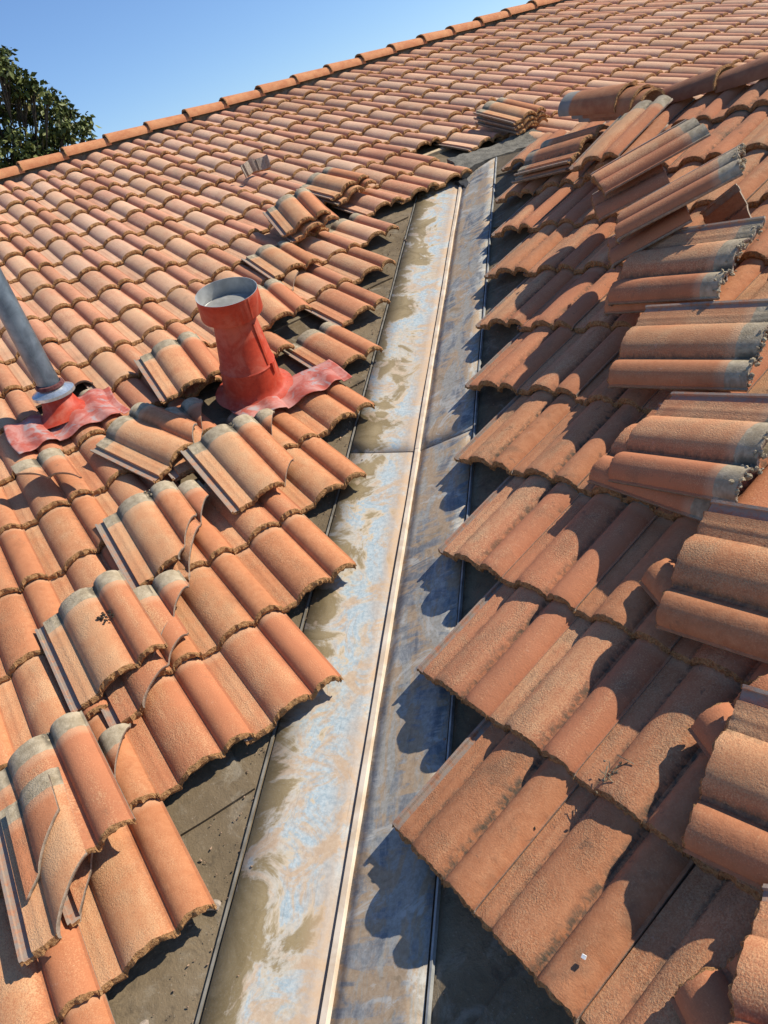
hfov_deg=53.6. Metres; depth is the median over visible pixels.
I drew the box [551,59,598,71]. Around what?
roof tile
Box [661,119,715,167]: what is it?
roof tile
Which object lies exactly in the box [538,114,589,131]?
roof tile
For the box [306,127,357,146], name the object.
roof tile
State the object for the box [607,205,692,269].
roof tile
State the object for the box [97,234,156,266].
roof tile
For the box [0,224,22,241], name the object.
roof tile
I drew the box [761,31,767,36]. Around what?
roof tile
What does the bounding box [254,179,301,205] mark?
roof tile
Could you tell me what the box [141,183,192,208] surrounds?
roof tile
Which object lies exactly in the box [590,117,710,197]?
roof tile
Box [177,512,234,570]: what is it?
roof tile
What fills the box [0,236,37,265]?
roof tile
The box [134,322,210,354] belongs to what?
roof tile
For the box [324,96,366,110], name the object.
roof tile
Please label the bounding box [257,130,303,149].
roof tile
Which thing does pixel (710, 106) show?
roof tile
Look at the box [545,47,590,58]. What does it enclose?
roof tile
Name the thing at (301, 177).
roof tile
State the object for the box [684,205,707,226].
roof tile
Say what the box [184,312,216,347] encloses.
roof tile
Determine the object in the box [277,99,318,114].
roof tile
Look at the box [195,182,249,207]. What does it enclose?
roof tile
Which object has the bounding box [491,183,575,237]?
roof tile
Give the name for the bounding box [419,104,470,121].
roof tile
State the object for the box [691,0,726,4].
roof tile
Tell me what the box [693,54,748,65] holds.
roof tile
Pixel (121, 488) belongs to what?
roof tile
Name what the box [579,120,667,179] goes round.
roof tile
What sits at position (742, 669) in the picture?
roof tile
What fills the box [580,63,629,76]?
roof tile
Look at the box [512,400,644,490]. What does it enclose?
roof tile
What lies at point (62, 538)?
roof tile
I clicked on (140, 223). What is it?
roof tile
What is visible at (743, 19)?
roof tile
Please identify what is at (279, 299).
roof tile
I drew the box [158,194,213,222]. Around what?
roof tile
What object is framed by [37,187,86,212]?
roof tile
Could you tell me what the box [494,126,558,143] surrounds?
roof tile
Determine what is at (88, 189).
roof tile
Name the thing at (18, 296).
roof tile
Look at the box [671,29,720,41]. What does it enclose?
roof tile
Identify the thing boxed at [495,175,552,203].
roof tile
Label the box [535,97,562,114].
roof tile
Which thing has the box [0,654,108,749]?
roof tile
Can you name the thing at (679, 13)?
roof tile
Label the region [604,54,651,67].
roof tile
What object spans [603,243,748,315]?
roof tile
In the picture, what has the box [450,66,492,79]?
roof tile
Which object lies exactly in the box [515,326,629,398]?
roof tile
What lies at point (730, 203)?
tile fragment
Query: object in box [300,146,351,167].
roof tile
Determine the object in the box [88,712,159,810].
roof tile
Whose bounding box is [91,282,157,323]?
roof tile
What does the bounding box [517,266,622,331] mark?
roof tile
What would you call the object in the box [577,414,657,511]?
roof tile
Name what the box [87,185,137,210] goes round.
roof tile
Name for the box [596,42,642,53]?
roof tile
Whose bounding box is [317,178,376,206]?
roof tile
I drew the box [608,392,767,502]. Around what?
roof tile
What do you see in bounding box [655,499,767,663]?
roof tile
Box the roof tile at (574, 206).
[527,180,597,232]
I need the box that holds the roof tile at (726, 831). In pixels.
[681,684,767,888]
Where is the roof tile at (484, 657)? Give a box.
[416,581,577,721]
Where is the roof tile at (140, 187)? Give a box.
[123,174,173,197]
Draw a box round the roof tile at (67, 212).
[51,198,100,224]
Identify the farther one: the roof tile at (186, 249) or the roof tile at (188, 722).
the roof tile at (186, 249)
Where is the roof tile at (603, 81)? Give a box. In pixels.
[586,77,637,87]
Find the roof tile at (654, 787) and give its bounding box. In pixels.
[574,656,741,858]
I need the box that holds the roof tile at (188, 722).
[127,657,255,801]
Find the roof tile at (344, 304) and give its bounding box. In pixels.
[304,282,389,327]
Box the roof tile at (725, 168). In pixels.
[614,143,746,243]
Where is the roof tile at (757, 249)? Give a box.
[735,199,767,263]
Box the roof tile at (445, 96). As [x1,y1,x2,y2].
[423,89,469,104]
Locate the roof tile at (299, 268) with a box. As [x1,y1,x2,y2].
[249,263,320,281]
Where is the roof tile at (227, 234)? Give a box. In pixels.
[201,219,260,249]
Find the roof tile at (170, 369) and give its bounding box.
[134,331,220,403]
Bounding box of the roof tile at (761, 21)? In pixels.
[746,17,767,24]
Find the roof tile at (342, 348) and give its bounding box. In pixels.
[281,322,382,368]
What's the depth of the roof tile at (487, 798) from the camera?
1.75 m
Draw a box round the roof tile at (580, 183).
[573,178,590,188]
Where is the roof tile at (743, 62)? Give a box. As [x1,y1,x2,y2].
[734,59,755,65]
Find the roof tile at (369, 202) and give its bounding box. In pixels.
[328,188,403,216]
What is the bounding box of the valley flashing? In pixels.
[195,157,496,1023]
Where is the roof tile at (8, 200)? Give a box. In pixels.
[0,189,34,213]
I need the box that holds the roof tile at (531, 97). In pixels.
[505,91,554,104]
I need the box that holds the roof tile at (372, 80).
[355,74,394,87]
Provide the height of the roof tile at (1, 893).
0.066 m
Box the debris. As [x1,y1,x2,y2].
[153,198,519,1021]
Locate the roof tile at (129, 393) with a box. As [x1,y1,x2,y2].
[113,374,185,415]
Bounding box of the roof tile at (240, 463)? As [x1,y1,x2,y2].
[180,414,293,514]
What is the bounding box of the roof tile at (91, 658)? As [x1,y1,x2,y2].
[35,570,167,711]
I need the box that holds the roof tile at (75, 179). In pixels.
[62,167,106,189]
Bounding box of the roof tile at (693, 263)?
[608,216,765,306]
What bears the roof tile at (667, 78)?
on the house
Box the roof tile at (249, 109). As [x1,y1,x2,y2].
[234,102,271,117]
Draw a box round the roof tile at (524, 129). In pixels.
[475,116,547,134]
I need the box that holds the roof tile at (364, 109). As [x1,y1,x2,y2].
[344,101,389,117]
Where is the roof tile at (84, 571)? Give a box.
[51,545,151,601]
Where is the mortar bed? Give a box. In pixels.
[447,128,540,179]
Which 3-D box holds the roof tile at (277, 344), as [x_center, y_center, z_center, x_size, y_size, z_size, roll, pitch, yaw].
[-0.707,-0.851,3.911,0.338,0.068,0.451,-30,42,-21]
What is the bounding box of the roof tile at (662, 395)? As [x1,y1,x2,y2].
[642,331,767,414]
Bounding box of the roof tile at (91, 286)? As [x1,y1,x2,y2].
[71,265,133,302]
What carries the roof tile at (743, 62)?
on the house
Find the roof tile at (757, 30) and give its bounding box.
[726,25,767,36]
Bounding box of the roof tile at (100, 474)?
[70,434,132,496]
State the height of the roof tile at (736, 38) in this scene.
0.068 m
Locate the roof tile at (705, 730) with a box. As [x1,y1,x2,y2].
[687,674,767,759]
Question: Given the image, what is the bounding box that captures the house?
[0,0,731,1023]
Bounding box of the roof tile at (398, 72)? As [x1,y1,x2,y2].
[380,66,420,78]
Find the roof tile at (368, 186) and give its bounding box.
[327,185,372,205]
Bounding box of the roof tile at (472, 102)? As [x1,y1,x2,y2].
[449,94,496,111]
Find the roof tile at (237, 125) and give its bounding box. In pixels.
[220,117,261,134]
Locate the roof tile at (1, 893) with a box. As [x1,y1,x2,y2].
[0,880,3,897]
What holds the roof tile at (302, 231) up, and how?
on the roof tile at (280, 259)
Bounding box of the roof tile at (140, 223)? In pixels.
[122,207,175,236]
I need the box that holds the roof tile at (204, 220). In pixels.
[177,206,236,235]
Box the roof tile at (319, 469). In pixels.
[278,437,366,513]
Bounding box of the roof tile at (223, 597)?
[175,552,282,659]
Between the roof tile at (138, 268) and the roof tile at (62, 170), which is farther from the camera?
the roof tile at (62, 170)
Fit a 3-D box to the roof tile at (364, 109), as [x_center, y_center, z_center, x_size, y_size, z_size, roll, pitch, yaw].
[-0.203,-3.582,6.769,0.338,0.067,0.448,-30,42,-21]
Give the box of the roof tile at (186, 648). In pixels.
[157,634,202,677]
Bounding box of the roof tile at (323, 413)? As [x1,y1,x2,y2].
[282,380,374,437]
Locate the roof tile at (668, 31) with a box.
[640,26,686,36]
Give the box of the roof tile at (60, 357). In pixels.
[7,341,77,391]
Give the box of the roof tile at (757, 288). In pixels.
[736,267,767,299]
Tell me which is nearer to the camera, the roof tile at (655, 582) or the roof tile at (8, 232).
the roof tile at (655, 582)
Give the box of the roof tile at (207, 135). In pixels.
[191,126,232,144]
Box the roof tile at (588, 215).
[573,166,668,227]
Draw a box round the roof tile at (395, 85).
[376,78,419,92]
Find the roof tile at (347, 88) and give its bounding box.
[331,82,369,96]
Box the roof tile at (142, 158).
[127,146,171,166]
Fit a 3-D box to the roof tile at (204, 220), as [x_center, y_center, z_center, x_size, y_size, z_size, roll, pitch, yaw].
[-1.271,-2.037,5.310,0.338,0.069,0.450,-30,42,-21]
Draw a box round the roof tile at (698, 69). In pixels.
[669,64,721,74]
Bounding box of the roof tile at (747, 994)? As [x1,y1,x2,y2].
[727,883,767,1023]
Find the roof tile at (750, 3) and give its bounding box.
[721,0,763,6]
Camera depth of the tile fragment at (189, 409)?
3.31 m
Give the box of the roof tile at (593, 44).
[567,39,613,49]
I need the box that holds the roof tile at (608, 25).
[584,20,626,30]
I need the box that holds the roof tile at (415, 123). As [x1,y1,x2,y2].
[391,114,441,132]
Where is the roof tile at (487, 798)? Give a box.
[392,718,578,914]
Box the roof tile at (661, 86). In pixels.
[638,83,669,88]
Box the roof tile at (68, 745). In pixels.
[0,711,135,856]
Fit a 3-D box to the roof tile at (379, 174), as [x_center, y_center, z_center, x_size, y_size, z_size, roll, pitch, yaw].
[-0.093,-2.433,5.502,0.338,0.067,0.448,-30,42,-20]
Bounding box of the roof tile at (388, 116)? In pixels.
[368,107,413,125]
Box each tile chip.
[140,1019,148,1023]
[207,899,220,910]
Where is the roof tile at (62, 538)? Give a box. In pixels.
[25,494,107,580]
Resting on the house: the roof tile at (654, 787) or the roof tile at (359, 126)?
the roof tile at (359, 126)
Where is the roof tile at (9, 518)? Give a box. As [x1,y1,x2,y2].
[0,486,22,534]
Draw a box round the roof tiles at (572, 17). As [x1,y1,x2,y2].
[287,0,758,122]
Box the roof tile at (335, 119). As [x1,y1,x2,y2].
[316,110,361,127]
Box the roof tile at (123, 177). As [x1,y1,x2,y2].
[108,165,155,187]
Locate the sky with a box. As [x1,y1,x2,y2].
[0,0,529,158]
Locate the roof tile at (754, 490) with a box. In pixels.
[654,457,767,521]
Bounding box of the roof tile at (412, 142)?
[388,132,441,152]
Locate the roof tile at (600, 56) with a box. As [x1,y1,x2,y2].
[574,50,620,63]
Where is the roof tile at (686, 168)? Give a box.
[667,158,713,182]
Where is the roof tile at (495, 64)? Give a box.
[473,58,516,71]
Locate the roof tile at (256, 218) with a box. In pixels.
[237,204,273,233]
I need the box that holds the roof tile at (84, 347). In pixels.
[60,322,130,368]
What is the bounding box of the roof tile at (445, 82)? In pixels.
[425,75,468,88]
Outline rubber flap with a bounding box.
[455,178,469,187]
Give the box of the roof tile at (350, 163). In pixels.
[324,155,377,171]
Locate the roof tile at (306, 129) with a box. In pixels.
[288,120,332,139]
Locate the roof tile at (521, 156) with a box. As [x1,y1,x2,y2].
[501,129,567,171]
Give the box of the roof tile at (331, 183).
[296,167,369,200]
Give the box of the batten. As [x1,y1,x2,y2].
[423,147,451,155]
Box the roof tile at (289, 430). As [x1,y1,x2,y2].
[225,408,319,448]
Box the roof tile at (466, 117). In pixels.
[448,111,478,129]
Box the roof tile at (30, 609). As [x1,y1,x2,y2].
[0,578,61,683]
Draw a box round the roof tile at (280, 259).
[241,240,322,279]
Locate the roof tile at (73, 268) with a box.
[54,249,113,283]
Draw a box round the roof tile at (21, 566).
[0,528,48,597]
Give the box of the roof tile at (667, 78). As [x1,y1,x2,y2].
[645,73,697,84]
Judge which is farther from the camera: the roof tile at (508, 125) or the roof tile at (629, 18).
the roof tile at (629, 18)
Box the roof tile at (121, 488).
[95,473,178,515]
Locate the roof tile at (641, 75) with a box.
[611,68,663,82]
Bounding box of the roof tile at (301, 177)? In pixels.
[289,166,323,184]
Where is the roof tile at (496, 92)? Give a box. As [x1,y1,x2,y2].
[476,86,523,100]
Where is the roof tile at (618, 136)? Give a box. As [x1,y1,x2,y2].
[569,95,672,171]
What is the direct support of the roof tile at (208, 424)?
on the house
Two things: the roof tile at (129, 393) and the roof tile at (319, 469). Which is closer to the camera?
the roof tile at (319, 469)
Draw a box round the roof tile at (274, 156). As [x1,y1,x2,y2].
[244,149,294,170]
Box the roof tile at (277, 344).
[212,330,294,357]
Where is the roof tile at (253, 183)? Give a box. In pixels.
[230,171,284,193]
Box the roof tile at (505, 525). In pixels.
[438,474,580,581]
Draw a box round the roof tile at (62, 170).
[49,159,91,179]
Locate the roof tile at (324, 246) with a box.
[298,231,361,265]
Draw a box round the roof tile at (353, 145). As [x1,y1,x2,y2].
[332,135,381,155]
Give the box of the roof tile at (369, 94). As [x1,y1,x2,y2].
[350,87,392,101]
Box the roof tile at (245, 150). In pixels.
[224,140,272,160]
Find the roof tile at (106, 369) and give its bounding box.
[81,344,142,392]
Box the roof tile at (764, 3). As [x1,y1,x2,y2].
[752,0,767,6]
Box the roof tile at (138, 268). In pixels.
[116,248,179,284]
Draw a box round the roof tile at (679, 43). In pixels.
[649,37,699,49]
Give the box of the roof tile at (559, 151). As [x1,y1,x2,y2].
[514,124,608,175]
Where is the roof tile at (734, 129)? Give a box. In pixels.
[667,105,767,172]
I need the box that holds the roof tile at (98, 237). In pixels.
[82,220,135,250]
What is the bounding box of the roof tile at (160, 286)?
[137,265,201,303]
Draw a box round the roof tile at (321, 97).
[304,90,345,105]
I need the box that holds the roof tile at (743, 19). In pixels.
[713,14,760,24]
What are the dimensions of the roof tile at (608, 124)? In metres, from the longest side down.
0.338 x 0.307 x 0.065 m
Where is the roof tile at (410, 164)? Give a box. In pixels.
[384,152,439,175]
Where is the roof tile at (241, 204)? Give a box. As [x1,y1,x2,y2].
[214,191,272,220]
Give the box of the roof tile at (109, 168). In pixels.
[93,156,138,177]
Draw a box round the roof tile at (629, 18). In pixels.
[604,13,647,22]
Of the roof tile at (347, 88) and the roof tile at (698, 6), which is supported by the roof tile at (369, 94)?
the roof tile at (347, 88)
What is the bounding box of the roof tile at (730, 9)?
[701,4,747,14]
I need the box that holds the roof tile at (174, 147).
[159,136,202,155]
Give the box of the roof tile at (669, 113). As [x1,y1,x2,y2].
[654,97,695,123]
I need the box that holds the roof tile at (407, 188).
[376,174,439,204]
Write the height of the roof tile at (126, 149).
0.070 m
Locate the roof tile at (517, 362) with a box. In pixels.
[465,326,575,394]
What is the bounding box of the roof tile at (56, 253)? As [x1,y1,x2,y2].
[40,235,96,267]
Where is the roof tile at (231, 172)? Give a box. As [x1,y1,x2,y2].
[209,160,244,183]
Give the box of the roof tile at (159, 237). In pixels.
[139,220,195,250]
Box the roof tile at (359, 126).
[338,117,386,135]
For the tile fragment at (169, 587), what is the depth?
2.57 m
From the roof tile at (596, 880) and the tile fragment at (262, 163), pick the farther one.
the tile fragment at (262, 163)
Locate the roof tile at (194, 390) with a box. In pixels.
[182,346,221,399]
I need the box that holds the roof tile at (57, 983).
[0,896,102,1023]
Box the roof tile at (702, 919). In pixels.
[579,864,759,1023]
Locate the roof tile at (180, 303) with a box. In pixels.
[158,282,205,323]
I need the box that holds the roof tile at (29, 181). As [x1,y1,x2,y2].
[16,170,57,190]
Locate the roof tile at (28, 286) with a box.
[11,265,68,301]
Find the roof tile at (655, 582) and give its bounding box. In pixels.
[638,550,680,606]
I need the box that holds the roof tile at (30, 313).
[0,300,39,337]
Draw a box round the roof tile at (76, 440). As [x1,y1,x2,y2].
[58,389,120,454]
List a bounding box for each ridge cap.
[0,165,24,178]
[16,151,69,170]
[60,137,111,155]
[102,125,152,142]
[143,113,191,130]
[182,101,228,117]
[219,89,265,105]
[254,77,299,92]
[289,67,333,82]
[323,57,365,71]
[355,46,396,60]
[386,37,426,50]
[416,28,455,41]
[445,20,484,32]
[473,10,511,22]
[501,2,537,14]
[526,0,562,6]
[558,82,639,116]
[571,84,654,118]
[578,87,664,121]
[651,64,736,103]
[715,55,767,92]
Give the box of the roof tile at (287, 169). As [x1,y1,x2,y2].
[266,158,318,180]
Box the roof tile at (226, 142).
[208,133,252,152]
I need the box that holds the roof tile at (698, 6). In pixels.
[672,2,715,11]
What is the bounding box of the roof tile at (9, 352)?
[0,319,57,364]
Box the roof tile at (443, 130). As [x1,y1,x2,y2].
[418,121,470,142]
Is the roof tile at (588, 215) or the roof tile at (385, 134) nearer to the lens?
the roof tile at (588, 215)
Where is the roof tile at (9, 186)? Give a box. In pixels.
[0,180,24,194]
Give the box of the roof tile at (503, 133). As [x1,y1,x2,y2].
[475,125,531,140]
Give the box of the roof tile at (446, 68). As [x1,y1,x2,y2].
[426,62,467,75]
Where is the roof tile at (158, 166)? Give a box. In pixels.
[143,154,188,175]
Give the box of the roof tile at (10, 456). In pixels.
[0,432,64,486]
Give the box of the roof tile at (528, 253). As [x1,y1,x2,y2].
[484,222,574,278]
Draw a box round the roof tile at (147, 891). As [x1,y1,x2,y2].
[79,798,216,993]
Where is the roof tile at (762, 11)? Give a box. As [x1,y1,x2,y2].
[733,7,767,16]
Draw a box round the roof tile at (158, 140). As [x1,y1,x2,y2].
[145,129,185,147]
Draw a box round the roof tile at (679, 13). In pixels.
[652,9,696,18]
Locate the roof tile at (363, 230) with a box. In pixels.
[329,213,398,247]
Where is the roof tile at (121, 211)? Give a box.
[104,196,156,222]
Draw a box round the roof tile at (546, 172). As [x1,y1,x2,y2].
[511,133,601,183]
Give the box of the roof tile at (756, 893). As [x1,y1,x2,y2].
[691,856,762,900]
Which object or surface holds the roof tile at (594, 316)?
on the house
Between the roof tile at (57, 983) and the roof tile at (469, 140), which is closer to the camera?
the roof tile at (57, 983)
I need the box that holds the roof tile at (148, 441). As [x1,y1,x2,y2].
[90,402,196,483]
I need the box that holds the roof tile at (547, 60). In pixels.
[524,54,568,66]
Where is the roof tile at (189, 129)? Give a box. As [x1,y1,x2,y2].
[176,120,214,136]
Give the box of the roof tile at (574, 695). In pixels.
[490,617,671,779]
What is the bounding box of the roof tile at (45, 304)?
[25,282,88,321]
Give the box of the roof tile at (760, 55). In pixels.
[754,49,767,58]
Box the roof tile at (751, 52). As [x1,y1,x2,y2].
[717,45,767,58]
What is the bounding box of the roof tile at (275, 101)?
[261,94,298,108]
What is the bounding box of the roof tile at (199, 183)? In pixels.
[176,171,227,196]
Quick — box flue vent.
[195,277,351,416]
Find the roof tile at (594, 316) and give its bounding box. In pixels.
[574,295,641,332]
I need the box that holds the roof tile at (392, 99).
[373,92,416,107]
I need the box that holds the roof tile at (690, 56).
[659,50,711,63]
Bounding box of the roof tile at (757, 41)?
[739,37,767,45]
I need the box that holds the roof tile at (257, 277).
[205,264,268,285]
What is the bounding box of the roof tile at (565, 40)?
[542,35,584,46]
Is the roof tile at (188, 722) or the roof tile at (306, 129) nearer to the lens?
the roof tile at (188, 722)
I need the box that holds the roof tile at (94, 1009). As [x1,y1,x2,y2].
[62,993,115,1023]
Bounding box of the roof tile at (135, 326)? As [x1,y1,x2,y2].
[111,301,181,345]
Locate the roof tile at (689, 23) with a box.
[662,19,707,28]
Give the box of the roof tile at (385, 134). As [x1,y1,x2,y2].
[363,124,412,144]
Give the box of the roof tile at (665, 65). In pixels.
[634,58,688,72]
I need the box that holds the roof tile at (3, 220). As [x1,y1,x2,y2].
[0,214,10,224]
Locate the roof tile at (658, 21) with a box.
[633,16,676,26]
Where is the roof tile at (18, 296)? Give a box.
[9,284,23,300]
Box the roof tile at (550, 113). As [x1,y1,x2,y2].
[532,109,557,125]
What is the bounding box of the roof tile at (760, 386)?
[748,370,767,393]
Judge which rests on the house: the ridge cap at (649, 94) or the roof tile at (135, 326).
the roof tile at (135, 326)
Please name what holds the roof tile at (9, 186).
on the house
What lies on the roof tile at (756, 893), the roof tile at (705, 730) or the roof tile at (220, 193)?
the roof tile at (705, 730)
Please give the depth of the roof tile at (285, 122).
6.71 m
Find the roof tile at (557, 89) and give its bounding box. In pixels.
[530,81,580,96]
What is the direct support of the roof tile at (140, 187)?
on the house
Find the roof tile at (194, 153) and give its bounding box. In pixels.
[175,143,220,163]
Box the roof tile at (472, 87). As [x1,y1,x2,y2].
[449,80,496,94]
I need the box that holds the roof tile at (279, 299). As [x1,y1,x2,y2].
[257,279,312,330]
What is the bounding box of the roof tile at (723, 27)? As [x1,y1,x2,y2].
[693,22,741,32]
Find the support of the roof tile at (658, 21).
on the house
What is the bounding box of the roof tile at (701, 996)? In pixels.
[670,952,738,1023]
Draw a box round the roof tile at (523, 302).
[475,268,575,329]
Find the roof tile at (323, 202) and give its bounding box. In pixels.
[292,194,327,204]
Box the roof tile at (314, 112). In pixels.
[297,105,339,121]
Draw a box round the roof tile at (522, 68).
[498,62,545,75]
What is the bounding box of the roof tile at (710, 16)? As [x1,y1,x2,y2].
[682,12,728,21]
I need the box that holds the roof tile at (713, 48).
[682,42,733,54]
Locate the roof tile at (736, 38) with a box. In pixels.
[704,33,754,44]
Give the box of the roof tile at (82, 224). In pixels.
[65,209,118,236]
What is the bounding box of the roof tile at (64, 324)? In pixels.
[44,301,108,344]
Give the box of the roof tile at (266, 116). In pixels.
[249,108,290,124]
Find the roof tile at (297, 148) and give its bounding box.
[277,138,326,158]
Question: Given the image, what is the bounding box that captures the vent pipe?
[0,268,129,454]
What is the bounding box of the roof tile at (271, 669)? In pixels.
[204,610,343,744]
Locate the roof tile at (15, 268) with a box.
[0,250,52,283]
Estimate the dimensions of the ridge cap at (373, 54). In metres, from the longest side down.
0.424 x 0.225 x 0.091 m
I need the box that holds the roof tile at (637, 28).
[612,23,656,33]
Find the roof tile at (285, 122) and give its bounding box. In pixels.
[267,114,310,131]
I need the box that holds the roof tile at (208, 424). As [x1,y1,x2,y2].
[157,397,216,436]
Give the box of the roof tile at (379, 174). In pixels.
[355,163,407,188]
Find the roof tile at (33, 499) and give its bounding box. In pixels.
[2,454,93,529]
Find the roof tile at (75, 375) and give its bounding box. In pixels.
[26,366,92,407]
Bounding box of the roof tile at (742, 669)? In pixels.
[670,637,767,684]
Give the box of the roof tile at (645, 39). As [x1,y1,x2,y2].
[618,34,664,46]
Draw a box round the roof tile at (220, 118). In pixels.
[205,110,243,126]
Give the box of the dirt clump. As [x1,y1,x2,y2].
[96,610,113,623]
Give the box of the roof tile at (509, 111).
[473,97,545,124]
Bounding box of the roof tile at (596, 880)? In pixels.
[473,785,694,1023]
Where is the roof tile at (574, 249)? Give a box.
[523,217,616,276]
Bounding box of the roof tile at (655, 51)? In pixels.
[626,46,675,57]
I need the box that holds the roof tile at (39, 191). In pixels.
[25,177,71,201]
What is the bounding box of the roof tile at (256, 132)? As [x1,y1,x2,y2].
[237,123,281,141]
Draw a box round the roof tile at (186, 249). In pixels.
[159,233,220,266]
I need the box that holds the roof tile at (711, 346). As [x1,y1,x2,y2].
[607,298,767,391]
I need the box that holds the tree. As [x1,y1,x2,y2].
[0,45,100,168]
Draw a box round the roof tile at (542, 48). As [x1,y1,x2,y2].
[519,43,563,54]
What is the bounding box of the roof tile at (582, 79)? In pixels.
[555,72,605,86]
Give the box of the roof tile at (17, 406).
[0,389,40,433]
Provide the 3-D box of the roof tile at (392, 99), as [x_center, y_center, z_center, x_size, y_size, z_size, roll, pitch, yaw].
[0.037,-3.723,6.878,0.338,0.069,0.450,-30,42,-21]
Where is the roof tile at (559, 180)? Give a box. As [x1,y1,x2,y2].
[534,148,592,195]
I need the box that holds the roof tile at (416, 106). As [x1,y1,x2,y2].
[396,98,442,114]
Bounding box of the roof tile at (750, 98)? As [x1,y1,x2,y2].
[712,77,767,123]
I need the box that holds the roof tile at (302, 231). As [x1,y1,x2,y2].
[268,209,338,243]
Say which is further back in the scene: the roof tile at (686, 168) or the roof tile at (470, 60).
the roof tile at (470, 60)
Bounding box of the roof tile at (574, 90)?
[561,87,594,97]
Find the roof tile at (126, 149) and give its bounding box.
[113,139,154,157]
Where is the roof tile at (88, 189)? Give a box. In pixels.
[75,176,120,199]
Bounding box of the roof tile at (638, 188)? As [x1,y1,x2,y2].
[591,164,669,223]
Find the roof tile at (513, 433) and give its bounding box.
[454,390,577,476]
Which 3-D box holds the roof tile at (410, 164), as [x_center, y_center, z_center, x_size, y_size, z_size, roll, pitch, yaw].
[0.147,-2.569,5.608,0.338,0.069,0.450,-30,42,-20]
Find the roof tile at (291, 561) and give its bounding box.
[236,513,356,612]
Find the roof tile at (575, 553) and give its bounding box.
[495,493,657,613]
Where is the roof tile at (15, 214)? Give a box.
[1,200,49,225]
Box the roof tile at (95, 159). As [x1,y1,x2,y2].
[82,149,123,168]
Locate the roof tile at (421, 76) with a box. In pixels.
[402,70,444,83]
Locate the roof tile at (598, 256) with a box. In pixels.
[573,232,625,274]
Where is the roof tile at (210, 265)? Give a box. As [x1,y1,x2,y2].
[180,248,246,283]
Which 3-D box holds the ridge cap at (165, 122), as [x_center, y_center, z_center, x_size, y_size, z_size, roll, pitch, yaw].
[-2.034,-3.650,7.117,0.424,0.090,0.225,-27,26,-22]
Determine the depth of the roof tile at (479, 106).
6.34 m
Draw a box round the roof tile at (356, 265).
[323,247,395,284]
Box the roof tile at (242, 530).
[202,483,302,554]
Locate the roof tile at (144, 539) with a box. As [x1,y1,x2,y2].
[95,480,196,589]
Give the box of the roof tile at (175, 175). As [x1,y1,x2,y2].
[159,163,206,185]
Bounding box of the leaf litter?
[595,755,633,792]
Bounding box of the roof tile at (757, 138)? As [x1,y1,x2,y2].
[739,116,767,157]
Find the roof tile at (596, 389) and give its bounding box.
[574,354,659,411]
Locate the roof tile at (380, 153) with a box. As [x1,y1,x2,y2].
[356,143,409,164]
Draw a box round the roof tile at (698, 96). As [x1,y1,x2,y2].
[693,93,705,98]
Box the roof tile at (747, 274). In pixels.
[715,258,767,300]
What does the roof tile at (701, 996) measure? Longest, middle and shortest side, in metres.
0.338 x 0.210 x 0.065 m
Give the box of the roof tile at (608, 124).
[599,120,614,132]
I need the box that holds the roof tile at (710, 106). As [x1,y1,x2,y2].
[663,84,748,131]
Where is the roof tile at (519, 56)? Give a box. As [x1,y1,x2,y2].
[498,51,539,61]
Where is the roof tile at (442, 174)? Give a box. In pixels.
[412,161,472,189]
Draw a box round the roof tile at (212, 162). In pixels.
[191,152,240,172]
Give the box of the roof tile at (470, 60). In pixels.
[450,54,491,66]
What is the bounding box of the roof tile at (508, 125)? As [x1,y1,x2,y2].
[473,111,546,129]
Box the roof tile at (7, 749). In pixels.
[0,706,15,770]
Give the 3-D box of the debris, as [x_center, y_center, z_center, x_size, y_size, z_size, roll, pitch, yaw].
[0.075,-0.216,3.015,1.209,1.309,5.240,-10,27,20]
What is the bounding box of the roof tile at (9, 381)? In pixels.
[0,363,22,397]
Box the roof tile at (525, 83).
[501,76,549,90]
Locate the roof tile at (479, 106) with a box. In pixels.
[475,103,484,111]
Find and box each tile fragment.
[0,767,87,966]
[5,773,59,901]
[11,448,81,478]
[62,723,130,927]
[101,585,188,726]
[133,570,189,655]
[162,480,210,580]
[164,397,202,481]
[240,158,257,177]
[253,155,270,172]
[254,408,274,434]
[282,269,298,290]
[699,184,751,223]
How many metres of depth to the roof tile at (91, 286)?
4.69 m
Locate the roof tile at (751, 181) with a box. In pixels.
[687,149,767,213]
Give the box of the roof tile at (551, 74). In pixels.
[526,67,574,81]
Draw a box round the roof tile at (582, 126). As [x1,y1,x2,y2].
[567,121,605,133]
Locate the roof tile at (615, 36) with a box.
[591,31,634,41]
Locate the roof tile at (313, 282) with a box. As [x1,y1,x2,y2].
[293,264,351,303]
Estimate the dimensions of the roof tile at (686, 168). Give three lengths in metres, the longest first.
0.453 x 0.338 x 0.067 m
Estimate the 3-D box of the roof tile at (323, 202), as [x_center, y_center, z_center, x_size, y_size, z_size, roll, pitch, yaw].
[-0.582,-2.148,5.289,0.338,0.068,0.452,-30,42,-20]
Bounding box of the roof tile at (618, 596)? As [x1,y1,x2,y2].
[575,516,699,654]
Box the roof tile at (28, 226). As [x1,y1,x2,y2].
[13,211,63,237]
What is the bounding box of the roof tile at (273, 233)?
[263,226,329,245]
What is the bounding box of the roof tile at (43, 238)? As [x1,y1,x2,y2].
[26,222,77,251]
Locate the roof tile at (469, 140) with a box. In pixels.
[433,128,503,151]
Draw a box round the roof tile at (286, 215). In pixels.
[263,188,330,237]
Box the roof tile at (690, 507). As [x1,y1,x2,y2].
[587,403,767,521]
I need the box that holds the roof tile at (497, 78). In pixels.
[474,71,520,85]
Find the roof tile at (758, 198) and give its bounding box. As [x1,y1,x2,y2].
[747,181,767,208]
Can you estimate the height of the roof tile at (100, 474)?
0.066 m
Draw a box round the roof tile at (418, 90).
[399,83,442,98]
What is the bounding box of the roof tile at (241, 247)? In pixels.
[223,232,278,266]
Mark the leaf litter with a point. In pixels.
(612, 773)

